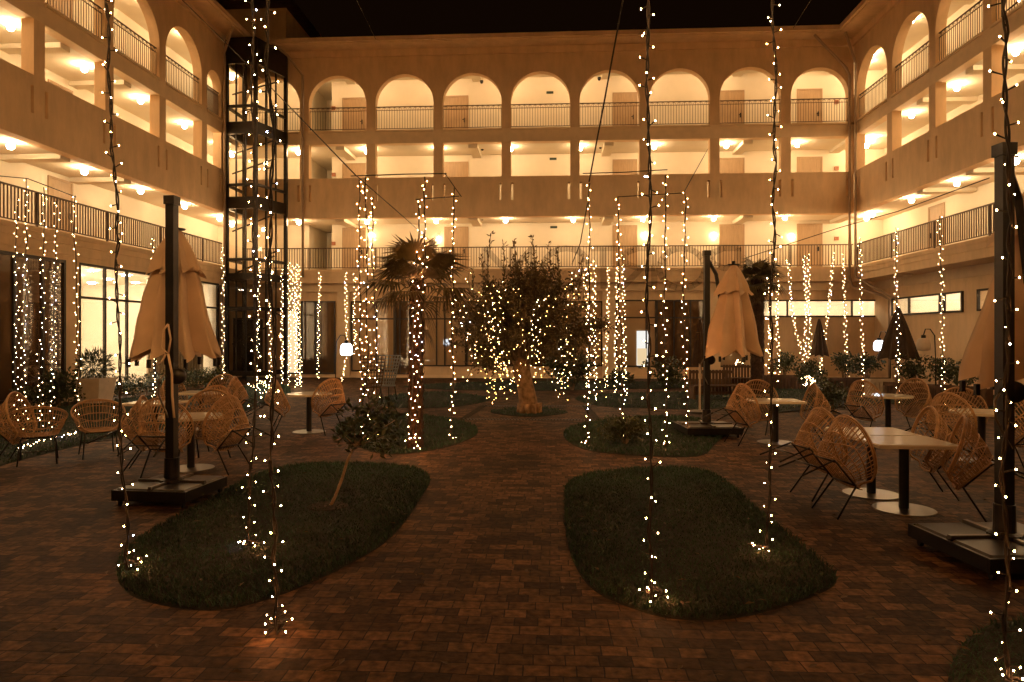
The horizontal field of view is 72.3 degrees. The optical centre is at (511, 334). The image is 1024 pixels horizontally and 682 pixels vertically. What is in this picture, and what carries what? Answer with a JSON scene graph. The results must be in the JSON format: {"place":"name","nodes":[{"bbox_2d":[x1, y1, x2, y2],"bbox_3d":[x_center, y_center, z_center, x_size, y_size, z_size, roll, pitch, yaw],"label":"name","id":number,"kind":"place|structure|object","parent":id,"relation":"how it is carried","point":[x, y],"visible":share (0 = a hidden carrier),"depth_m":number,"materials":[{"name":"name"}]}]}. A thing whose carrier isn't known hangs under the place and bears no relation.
{"place":"outdoors","nodes":[
{"label":"outdoors","id":0,"kind":"place"},
{"bbox_2d":[0,385,290,465],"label":"lawn","id":1,"kind":"structure","parent":0,"point":[63,443],"depth_m":14.26,"materials":[{"name":"plant"}]},
{"bbox_2d":[0,391,36,459],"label":"rattan chair","id":2,"kind":"object","parent":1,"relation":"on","point":[4,410],"visible":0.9,"depth_m":10.32,"materials":[{"name":"beige wicker"}]},
{"bbox_2d":[37,366,78,406],"bbox_3d":[-11.853,1.366,18.290,1.005,1.074,0.904,0,0,3],"label":"shrub","id":3,"kind":"object","parent":1,"relation":"on","point":[60,380],"visible":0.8,"depth_m":18.19,"materials":[{"name":"green plant"}]},
{"bbox_2d":[72,345,116,402],"bbox_3d":[-11.431,1.058,19.192,1.123,1.583,1.113,0,0,3],"label":"potted shrub","id":4,"kind":"object","parent":1,"relation":"on","point":[100,385],"visible":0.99,"depth_m":18.99,"materials":[{"name":"green plant"}]},
{"bbox_2d":[5,366,229,410],"bbox_3d":[-11.620,1.530,22.026,0.964,0.818,10.787,0,0,3],"label":"hedge","id":5,"kind":"object","parent":1,"relation":"on","point":[127,384],"visible":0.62,"depth_m":21.15,"materials":[{"name":"green plant"}]},
{"bbox_2d":[116,463,428,609],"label":"lawn","id":6,"kind":"structure","parent":0,"point":[262,520],"depth_m":6.46,"materials":[{"name":"plant"}]},
{"bbox_2d":[102,0,146,569],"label":"light string","id":7,"kind":"object","parent":6,"relation":"on","point":[117,294],"visible":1,"depth_m":5.49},
{"bbox_2d":[238,0,264,546],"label":"light string","id":8,"kind":"object","parent":6,"relation":"on","point":[248,540],"visible":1,"depth_m":6.16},
{"bbox_2d":[307,392,405,510],"bbox_3d":[-1.709,1.277,7.653,1.119,1.323,0.660,0,0,3],"label":"sapling","id":9,"kind":"object","parent":6,"relation":"on","point":[359,439],"visible":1,"depth_m":7.59,"materials":[{"name":"green plant"}]},
{"bbox_2d":[335,414,477,454],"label":"lawn","id":10,"kind":"structure","parent":0,"point":[426,440],"depth_m":12.97,"materials":[{"name":"plant"}]},
{"bbox_2d":[356,230,484,448],"bbox_3d":[-1.507,0.071,11.589,2.285,3.660,2.065,0,0,3],"label":"palm tree","id":11,"kind":"object","parent":10,"relation":"on","point":[403,254],"visible":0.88,"depth_m":11.52,"materials":[{"name":"green plant"}]},
{"bbox_2d":[414,177,427,449],"bbox_3d":[-1.448,-0.336,11.129,0.221,4.359,0.153,0,0,3],"label":"light string","id":12,"kind":"object","parent":11,"relation":"attached to","point":[416,447],"visible":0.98,"depth_m":11.12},
{"bbox_2d":[377,392,488,408],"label":"lawn","id":13,"kind":"structure","parent":0,"point":[432,402],"depth_m":19.91,"materials":[{"name":"plant"}]},
{"bbox_2d":[371,355,400,400],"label":"lattice chair","id":14,"kind":"object","parent":13,"relation":"on","point":[391,379],"visible":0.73,"depth_m":20.14,"materials":[{"name":"black metal"}]},
{"bbox_2d":[0,377,1023,681],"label":"paving","id":15,"kind":"structure","parent":0,"point":[504,617],"depth_m":5.35,"materials":[{"name":"brick"}]},
{"bbox_2d":[9,406,67,466],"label":"rattan chair","id":16,"kind":"object","parent":15,"relation":"on","point":[35,435],"visible":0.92,"depth_m":10.22,"materials":[{"name":"beige wicker"}]},
{"bbox_2d":[70,399,125,459],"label":"rattan chair","id":17,"kind":"object","parent":15,"relation":"on","point":[89,430],"visible":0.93,"depth_m":11.10,"materials":[{"name":"beige wicker"}]},
{"bbox_2d":[87,395,158,474],"bbox_3d":[-5.249,1.370,9.730,0.868,0.657,0.756,-43,11,-12],"label":"rattan chair","id":18,"kind":"object","parent":15,"relation":"on","point":[127,429],"visible":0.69,"depth_m":9.57,"materials":[{"name":"beige wicker"}]},
{"bbox_2d":[0,0,251,409],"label":"hotel wing","id":19,"kind":"structure","parent":15,"relation":"on","point":[168,94],"depth_m":22.39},
{"bbox_2d":[0,250,65,403],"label":"window","id":20,"kind":"structure","parent":19,"relation":"in","point":[34,322],"depth_m":18.30,"materials":[{"name":"brown"}]},
{"bbox_2d":[47,175,72,233],"bbox_3d":[-14.475,-3.905,22.511,0.088,2.190,1.120,0,0,3],"label":"door","id":21,"kind":"structure","parent":19,"relation":"in","point":[54,182],"depth_m":22.44,"materials":[{"name":"brown wood"}]},
{"bbox_2d":[79,262,218,388],"bbox_3d":[-12.240,-0.190,24.400,0.080,3.780,8.474,0,0,3],"label":"window","id":22,"kind":"structure","parent":19,"relation":"in","point":[105,299],"depth_m":22.43,"materials":[{"name":"clear glass"}]},
{"bbox_2d":[117,397,193,477],"bbox_3d":[-4.623,1.359,9.180,0.756,0.868,0.657,0,-40,5],"label":"rattan chair","id":23,"kind":"object","parent":15,"relation":"on","point":[147,436],"visible":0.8,"depth_m":9.18,"materials":[{"name":"beige wicker"}]},
{"bbox_2d":[111,195,226,507],"bbox_3d":[-4.093,0.150,8.470,1.284,3.500,1.555,0,0,7],"label":"closed parasol","id":24,"kind":"object","parent":15,"relation":"on","point":[172,320],"visible":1,"depth_m":8.21,"materials":[{"name":"fabric"}]},
{"bbox_2d":[158,412,223,472],"bbox_3d":[-4.553,1.522,9.939,0.860,0.757,0.860,0,0,3],"label":"cafe table","id":25,"kind":"object","parent":15,"relation":"on","point":[190,466],"visible":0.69,"depth_m":9.90,"materials":[{"name":"metal"}]},
{"bbox_2d":[184,389,237,457],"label":"rattan chair","id":26,"kind":"object","parent":15,"relation":"on","point":[209,401],"visible":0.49,"depth_m":10.71,"materials":[{"name":"beige wicker"}]},
{"bbox_2d":[191,385,250,451],"bbox_3d":[-4.860,1.366,11.629,0.868,0.657,0.756,49,24,23],"label":"rattan chair","id":27,"kind":"object","parent":15,"relation":"on","point":[226,389],"visible":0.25,"depth_m":11.55,"materials":[{"name":"beige wicker"}]},
{"bbox_2d":[202,395,276,475],"bbox_3d":[-3.843,1.370,9.705,0.868,0.657,0.756,43,12,13],"label":"rattan chair","id":28,"kind":"object","parent":15,"relation":"on","point":[240,433],"visible":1,"depth_m":9.58,"materials":[{"name":"beige wicker"}]},
{"bbox_2d":[224,36,287,380],"bbox_3d":[-10.846,-5.200,29.781,1.991,14.200,1.871,0,0,3],"label":"lift shaft","id":29,"kind":"object","parent":15,"relation":"on","point":[243,328],"visible":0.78,"depth_m":29.32,"materials":[{"name":"metal"}]},
{"bbox_2d":[246,378,289,433],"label":"rattan chair","id":30,"kind":"object","parent":15,"relation":"on","point":[281,399],"visible":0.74,"depth_m":13.24,"materials":[{"name":"beige wicker"}]},
{"bbox_2d":[260,0,292,634],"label":"light string","id":31,"kind":"object","parent":15,"relation":"on","point":[281,619],"visible":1,"depth_m":4.32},
{"bbox_2d":[286,392,331,433],"bbox_3d":[-3.960,1.522,13.682,0.860,0.757,0.860,0,0,3],"label":"cafe table","id":32,"kind":"object","parent":15,"relation":"on","point":[308,429],"visible":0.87,"depth_m":13.63,"materials":[{"name":"metal"}]},
{"bbox_2d":[311,378,356,435],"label":"rattan chair","id":33,"kind":"object","parent":15,"relation":"on","point":[329,407],"visible":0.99,"depth_m":13.22,"materials":[{"name":"beige wicker"}]},
{"bbox_2d":[359,355,385,404],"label":"lattice chair","id":34,"kind":"object","parent":15,"relation":"on","point":[374,372],"visible":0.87,"depth_m":19.68,"materials":[{"name":"black metal"}]},
{"bbox_2d":[44,433,985,677],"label":"fallen leaves","id":35,"kind":"object","parent":15,"relation":"on","point":[446,662],"visible":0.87,"depth_m":4.50,"materials":[{"name":"brown plant"}]},
{"bbox_2d":[460,405,599,419],"bbox_3d":[0.491,1.890,17.182,3.173,0.020,3.270,0,0,3],"label":"curb","id":36,"kind":"object","parent":15,"relation":"on","point":[593,415],"visible":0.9,"depth_m":16.11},
{"bbox_2d":[199,25,902,378],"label":"hotel wing","id":37,"kind":"structure","parent":15,"relation":"on","point":[500,130],"depth_m":30.55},
{"bbox_2d":[216,0,321,38],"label":"roof","id":38,"kind":"structure","parent":37,"relation":"on","point":[288,19],"depth_m":31.49,"materials":[{"name":"paint"}]},
{"bbox_2d":[288,309,299,373],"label":"window","id":39,"kind":"structure","parent":37,"relation":"in","point":[292,326],"depth_m":31.28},
{"bbox_2d":[301,301,335,373],"bbox_3d":[-8.624,0.128,31.200,1.548,3.243,0.080,0,0,3],"label":"window","id":40,"kind":"structure","parent":37,"relation":"in","point":[325,344],"depth_m":31.21,"materials":[{"name":"brown"}]},
{"bbox_2d":[342,227,365,268],"bbox_3d":[-7.376,-3.905,32.727,1.120,2.190,0.088,0,0,3],"label":"door","id":41,"kind":"structure","parent":37,"relation":"in","point":[350,236],"depth_m":32.74,"materials":[{"name":"brown wood"}]},
{"bbox_2d":[342,97,365,130],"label":"door","id":42,"kind":"structure","parent":37,"relation":"in","point":[358,101],"depth_m":32.74,"materials":[{"name":"brown wood"}]},
{"bbox_2d":[351,301,394,370],"bbox_3d":[-6.160,0.070,31.059,1.960,3.113,0.080,0,0,3],"label":"window","id":43,"kind":"structure","parent":37,"relation":"in","point":[385,331],"depth_m":31.07,"materials":[{"name":"beige"}]},
{"bbox_2d":[395,301,409,373],"bbox_3d":[-4.758,0.134,30.979,0.848,3.233,0.080,0,0,3],"label":"window","id":44,"kind":"structure","parent":37,"relation":"in","point":[402,318],"depth_m":30.99,"materials":[{"name":"brown"}]},
{"bbox_2d":[423,301,465,365],"bbox_3d":[-3.170,-0.042,30.889,2.332,2.873,0.080,0,0,3],"label":"window","id":45,"kind":"structure","parent":37,"relation":"in","point":[443,329],"depth_m":30.88,"materials":[{"name":"beige"}]},
{"bbox_2d":[444,227,467,268],"bbox_3d":[-2.582,-3.905,32.454,1.120,2.190,0.088,0,0,3],"label":"door","id":46,"kind":"structure","parent":37,"relation":"in","point":[460,236],"depth_m":32.46,"materials":[{"name":"brown wood"}]},
{"bbox_2d":[444,161,467,199],"bbox_3d":[-2.580,-6.915,32.474,1.120,2.190,0.048,0,0,3],"label":"door","id":47,"kind":"structure","parent":37,"relation":"in","point":[453,169],"depth_m":32.47,"materials":[{"name":"brown wood"}]},
{"bbox_2d":[444,95,467,128],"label":"door","id":48,"kind":"structure","parent":37,"relation":"in","point":[460,99],"depth_m":32.47,"materials":[{"name":"brown wood"}]},
{"bbox_2d":[549,301,601,365],"bbox_3d":[2.767,-0.041,30.550,2.336,2.841,0.080,0,0,3],"label":"window","id":49,"kind":"structure","parent":37,"relation":"in","point":[598,304],"depth_m":30.51,"materials":[{"name":"beige"}]},
{"bbox_2d":[613,225,636,267],"bbox_3d":[5.157,-3.905,32.012,1.120,2.190,0.088,0,0,3],"label":"door","id":50,"kind":"structure","parent":37,"relation":"in","point":[628,237],"depth_m":32.02,"materials":[{"name":"brown wood"}]},
{"bbox_2d":[613,159,636,174],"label":"door","id":51,"kind":"structure","parent":37,"relation":"in","point":[619,165],"depth_m":32.02,"materials":[{"name":"brown wood"}]},
{"bbox_2d":[613,92,636,125],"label":"door","id":52,"kind":"structure","parent":37,"relation":"in","point":[617,96],"depth_m":32.02,"materials":[{"name":"brown wood"}]},
{"bbox_2d":[616,300,655,366],"bbox_3d":[5.363,-0.055,30.402,1.769,2.910,0.080,0,0,3],"label":"door","id":53,"kind":"structure","parent":37,"relation":"in","point":[634,321],"depth_m":30.42,"materials":[{"name":"beige"}]},
{"bbox_2d":[656,300,702,366],"bbox_3d":[7.379,-0.055,30.287,2.269,2.899,0.080,0,0,3],"label":"window","id":54,"kind":"structure","parent":37,"relation":"in","point":[674,340],"depth_m":30.31,"materials":[{"name":"brown"}]},
{"bbox_2d":[719,224,744,266],"bbox_3d":[9.958,-3.905,31.758,1.120,2.190,0.048,0,0,3],"label":"door","id":55,"kind":"structure","parent":37,"relation":"in","point":[729,234],"depth_m":31.75,"materials":[{"name":"brown wood"}]},
{"bbox_2d":[720,158,744,172],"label":"door","id":56,"kind":"structure","parent":37,"relation":"in","point":[727,165],"depth_m":31.75,"materials":[{"name":"brown wood"}]},
{"bbox_2d":[720,90,744,123],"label":"door","id":57,"kind":"structure","parent":37,"relation":"in","point":[724,94],"depth_m":31.74,"materials":[{"name":"brown wood"}]},
{"bbox_2d":[797,223,822,266],"bbox_3d":[13.399,-3.905,31.542,1.120,2.190,0.088,0,0,3],"label":"door","id":58,"kind":"structure","parent":37,"relation":"in","point":[804,231],"depth_m":31.55,"materials":[{"name":"brown wood"}]},
{"bbox_2d":[797,156,822,171],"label":"door","id":59,"kind":"structure","parent":37,"relation":"in","point":[804,164],"depth_m":31.55,"materials":[{"name":"brown wood"}]},
{"bbox_2d":[797,88,822,122],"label":"door","id":60,"kind":"structure","parent":37,"relation":"in","point":[816,93],"depth_m":31.55,"materials":[{"name":"brown wood"}]},
{"bbox_2d":[688,318,711,413],"bbox_3d":[4.553,0.750,17.000,0.560,2.300,0.560,0,0,3],"label":"closed parasol","id":61,"kind":"object","parent":15,"relation":"on","point":[697,357],"visible":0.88,"depth_m":16.94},
{"bbox_2d":[673,250,764,437],"bbox_3d":[3.989,0.150,13.312,1.593,3.500,1.186,0,0,-2],"label":"closed parasol","id":62,"kind":"object","parent":15,"relation":"on","point":[730,327],"visible":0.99,"depth_m":13.13,"materials":[{"name":"fabric"}]},
{"bbox_2d":[703,383,760,445],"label":"rattan chair","id":63,"kind":"object","parent":15,"relation":"on","point":[736,411],"visible":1,"depth_m":12.03,"materials":[{"name":"beige wicker"}]},
{"bbox_2d":[738,379,778,435],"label":"rattan chair","id":64,"kind":"object","parent":15,"relation":"on","point":[761,405],"visible":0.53,"depth_m":13.07,"materials":[{"name":"beige wicker"}]},
{"bbox_2d":[746,398,806,445],"bbox_3d":[4.633,1.522,12.322,0.840,0.755,0.720,0,0,3],"label":"cafe table","id":65,"kind":"object","parent":15,"relation":"on","point":[776,401],"visible":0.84,"depth_m":12.28,"materials":[{"name":"metal"}]},
{"bbox_2d":[759,407,847,501],"bbox_3d":[3.501,1.374,8.215,0.868,0.657,0.756,-40,5,-5],"label":"rattan chair","id":66,"kind":"object","parent":15,"relation":"on","point":[805,429],"visible":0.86,"depth_m":8.16,"materials":[{"name":"beige wicker"}]},
{"bbox_2d":[800,383,841,444],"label":"rattan chair","id":67,"kind":"object","parent":15,"relation":"on","point":[817,394],"visible":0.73,"depth_m":12.23,"materials":[{"name":"beige wicker"}]},
{"bbox_2d":[778,414,877,519],"bbox_3d":[3.428,1.374,7.436,0.868,0.657,0.756,-40,5,-5],"label":"rattan chair","id":68,"kind":"object","parent":15,"relation":"on","point":[839,465],"visible":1,"depth_m":7.29,"materials":[{"name":"wicker"}]},
{"bbox_2d":[806,379,864,413],"bbox_3d":[7.702,1.473,16.878,1.490,0.870,0.848,0,0,-34],"label":"shrub","id":69,"kind":"object","parent":15,"relation":"on","point":[834,394],"visible":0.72,"depth_m":16.70,"materials":[{"name":"green plant"}]},
{"bbox_2d":[833,380,884,426],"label":"rattan chair","id":70,"kind":"object","parent":15,"relation":"on","point":[852,407],"visible":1,"depth_m":12.87,"materials":[{"name":"beige wicker"}]},
{"bbox_2d":[824,427,921,499],"bbox_3d":[4.275,1.522,8.342,0.840,0.755,0.720,0,0,3],"label":"cafe table","id":71,"kind":"object","parent":15,"relation":"on","point":[870,492],"visible":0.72,"depth_m":8.29,"materials":[{"name":"metal"}]},
{"bbox_2d":[863,393,913,426],"bbox_3d":[7.110,1.522,13.252,0.860,0.757,0.860,0,0,3],"label":"cafe table","id":72,"kind":"object","parent":15,"relation":"on","point":[887,397],"visible":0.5,"depth_m":13.21,"materials":[{"name":"white metal"}]},
{"bbox_2d":[851,435,962,516],"bbox_3d":[4.253,1.522,7.607,0.840,0.755,0.720,0,0,3],"label":"cafe table","id":73,"kind":"object","parent":15,"relation":"on","point":[903,506],"visible":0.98,"depth_m":7.56,"materials":[{"name":"white metal"}]},
{"bbox_2d":[895,378,946,433],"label":"rattan chair","id":74,"kind":"object","parent":15,"relation":"on","point":[927,402],"visible":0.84,"depth_m":13.56,"materials":[{"name":"beige wicker"}]},
{"bbox_2d":[840,0,1023,394],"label":"hotel wing","id":75,"kind":"structure","parent":15,"relation":"on","point":[935,117],"depth_m":24.61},
{"bbox_2d":[891,291,963,315],"bbox_3d":[15.175,-1.110,25.840,0.080,0.700,4.913,0,0,3],"label":"window","id":76,"kind":"structure","parent":75,"relation":"in","point":[961,292],"depth_m":24.73,"materials":[{"name":"clear glass"}]},
{"bbox_2d":[928,202,944,249],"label":"door","id":77,"kind":"structure","parent":75,"relation":"in","point":[935,211],"depth_m":26.98,"materials":[{"name":"brown wood"}]},
{"bbox_2d":[904,392,977,461],"bbox_3d":[6.308,1.370,10.268,0.868,0.657,0.756,-43,11,-12],"label":"rattan chair","id":78,"kind":"object","parent":15,"relation":"on","point":[936,398],"visible":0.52,"depth_m":10.13,"materials":[{"name":"beige wicker"}]},
{"bbox_2d":[909,406,980,500],"bbox_3d":[5.048,1.370,8.255,0.868,0.657,0.756,43,8,9],"label":"rattan chair","id":79,"kind":"object","parent":15,"relation":"on","point":[936,453],"visible":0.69,"depth_m":8.22,"materials":[{"name":"beige wicker"}]},
{"bbox_2d":[936,387,988,448],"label":"rattan chair","id":80,"kind":"object","parent":15,"relation":"on","point":[970,395],"visible":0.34,"depth_m":11.21,"materials":[{"name":"beige wicker"}]},
{"bbox_2d":[908,142,1023,579],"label":"closed parasol","id":81,"kind":"object","parent":15,"relation":"on","point":[979,545],"visible":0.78,"depth_m":5.88,"materials":[{"name":"fabric"}]},
{"bbox_2d":[940,415,1023,521],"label":"rattan chair","id":82,"kind":"object","parent":15,"relation":"on","point":[975,471],"visible":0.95,"depth_m":7.11,"materials":[{"name":"beige wicker"}]},
{"bbox_2d":[948,408,1016,465],"bbox_3d":[7.023,1.522,10.483,0.860,0.757,0.860,0,0,3],"label":"cafe table","id":83,"kind":"object","parent":15,"relation":"on","point":[982,414],"visible":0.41,"depth_m":10.44,"materials":[{"name":"metal"}]},
{"bbox_2d":[490,408,567,416],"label":"lawn","id":84,"kind":"structure","parent":0,"point":[539,415],"depth_m":16.77,"materials":[{"name":"plant"}]},
{"bbox_2d":[442,230,618,413],"bbox_3d":[0.429,-0.255,16.832,4.302,4.462,3.069,0,0,3],"label":"olive tree","id":85,"kind":"object","parent":84,"relation":"on","point":[535,284],"visible":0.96,"depth_m":16.44,"materials":[{"name":"green plant"}]},
{"bbox_2d":[405,381,711,390],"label":"lawn","id":86,"kind":"structure","parent":0,"point":[554,386],"depth_m":25.27,"materials":[{"name":"plant"}]},
{"bbox_2d":[541,351,599,389],"bbox_3d":[1.985,1.131,23.816,2.055,1.550,1.231,0,0,3],"label":"shrub","id":87,"kind":"object","parent":86,"relation":"on","point":[572,373],"visible":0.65,"depth_m":23.77,"materials":[{"name":"green plant"}]},
{"bbox_2d":[638,355,687,386],"bbox_3d":[5.425,1.313,25.015,1.764,1.181,1.201,0,0,3],"label":"shrub","id":88,"kind":"object","parent":86,"relation":"on","point":[672,374],"visible":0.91,"depth_m":24.88,"materials":[{"name":"green plant"}]},
{"bbox_2d":[294,0,861,36],"label":"sky","id":89,"kind":"structure","parent":0,"point":[331,18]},
{"bbox_2d":[563,416,725,456],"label":"lawn","id":90,"kind":"structure","parent":0,"point":[648,444],"depth_m":12.16,"materials":[{"name":"plant"}]},
{"bbox_2d":[594,414,652,443],"bbox_3d":[1.884,1.626,12.090,1.013,0.561,0.870,0,0,18],"label":"shrub","id":91,"kind":"object","parent":90,"relation":"on","point":[621,427],"visible":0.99,"depth_m":12.01,"materials":[{"name":"green plant"}]},
{"bbox_2d":[575,392,752,408],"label":"lawn","id":92,"kind":"structure","parent":0,"point":[637,395],"depth_m":19.88,"materials":[{"name":"plant"}]},
{"bbox_2d":[689,370,740,398],"bbox_3d":[5.915,1.470,20.500,1.410,0.860,0.500,0,0,-5],"label":"slatted bench","id":93,"kind":"object","parent":92,"relation":"on","point":[726,385],"visible":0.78,"depth_m":20.71,"materials":[{"name":"brown wood"}]},
{"bbox_2d":[564,468,836,620],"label":"lawn","id":94,"kind":"structure","parent":0,"point":[747,527],"depth_m":6.07,"materials":[{"name":"plant"}]},
{"bbox_2d":[639,0,667,602],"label":"light string","id":95,"kind":"object","parent":94,"relation":"on","point":[651,588],"visible":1,"depth_m":4.88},
{"bbox_2d":[747,0,781,551],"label":"light string","id":96,"kind":"object","parent":94,"relation":"on","point":[771,366],"visible":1,"depth_m":5.97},
{"bbox_2d":[754,385,1023,418],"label":"lawn","id":97,"kind":"structure","parent":0,"point":[797,408],"depth_m":19.30,"materials":[{"name":"plant"}]},
{"bbox_2d":[0,380,1023,681],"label":"grass","id":98,"kind":"structure","parent":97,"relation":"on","point":[306,466],"depth_m":6.99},
{"bbox_2d":[738,255,789,393],"bbox_3d":[7.896,-0.389,22.523,1.933,4.579,1.934,0,0,3],"label":"palm tree","id":99,"kind":"object","parent":97,"relation":"on","point":[758,286],"visible":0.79,"depth_m":22.30,"materials":[{"name":"green plant"}]},
{"bbox_2d":[764,375,804,388],"bbox_3d":[9.499,1.630,24.489,1.340,0.480,0.522,0,0,3],"label":"planter box","id":100,"kind":"object","parent":97,"relation":"on","point":[788,381],"visible":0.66,"depth_m":24.25,"materials":[{"name":"brown wood"}]},
{"bbox_2d":[792,358,829,392],"bbox_3d":[9.546,1.319,22.468,1.062,1.169,1.087,0,0,-38],"label":"shrub","id":101,"kind":"object","parent":97,"relation":"on","point":[804,369],"visible":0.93,"depth_m":22.37,"materials":[{"name":"green plant"}]},
{"bbox_2d":[810,319,828,389],"bbox_3d":[10.518,0.675,24.000,0.628,2.450,0.628,0,0,-19],"label":"closed parasol","id":102,"kind":"object","parent":97,"relation":"on","point":[819,348],"visible":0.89,"depth_m":23.88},
{"bbox_2d":[823,377,889,391],"bbox_3d":[11.261,1.630,22.989,1.940,0.480,0.522,0,0,3],"label":"planter box","id":103,"kind":"object","parent":97,"relation":"on","point":[848,381],"visible":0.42,"depth_m":22.77,"materials":[{"name":"brown wood"}]},
{"bbox_2d":[846,351,886,378],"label":"shrub","id":104,"kind":"object","parent":103,"relation":"in","point":[868,363],"visible":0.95,"depth_m":22.56,"materials":[{"name":"green plant"}]},
{"bbox_2d":[877,306,919,381],"bbox_3d":[11.570,0.525,21.000,1.146,2.750,1.146,0,0,-19],"label":"closed parasol","id":105,"kind":"object","parent":97,"relation":"on","point":[905,345],"visible":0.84,"depth_m":20.78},
{"bbox_2d":[883,382,972,400],"bbox_3d":[11.858,1.630,19.993,0.522,0.480,2.240,0,0,-37],"label":"planter box","id":106,"kind":"object","parent":97,"relation":"on","point":[890,388],"visible":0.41,"depth_m":20.14,"materials":[{"name":"brown wood"}]},
{"bbox_2d":[891,354,932,382],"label":"shrub","id":107,"kind":"object","parent":106,"relation":"in","point":[912,370],"visible":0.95,"depth_m":20.46,"materials":[{"name":"green plant"}]},
{"bbox_2d":[917,355,958,384],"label":"shrub","id":108,"kind":"object","parent":106,"relation":"on","point":[940,371],"visible":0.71,"depth_m":19.57,"materials":[{"name":"green plant"}]},
{"bbox_2d":[934,386,992,406],"bbox_3d":[12.112,1.630,18.793,0.522,0.480,1.240,0,0,-37],"label":"planter box","id":109,"kind":"object","parent":97,"relation":"on","point":[986,394],"visible":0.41,"depth_m":18.43,"materials":[{"name":"brown wood"}]},
{"bbox_2d":[948,621,1023,681],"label":"lawn","id":110,"kind":"structure","parent":0,"point":[991,669],"depth_m":4.07,"materials":[{"name":"plant"}]},
{"bbox_2d":[988,0,1023,681],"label":"light string","id":111,"kind":"object","parent":110,"relation":"on","point":[1001,486],"visible":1,"depth_m":3.65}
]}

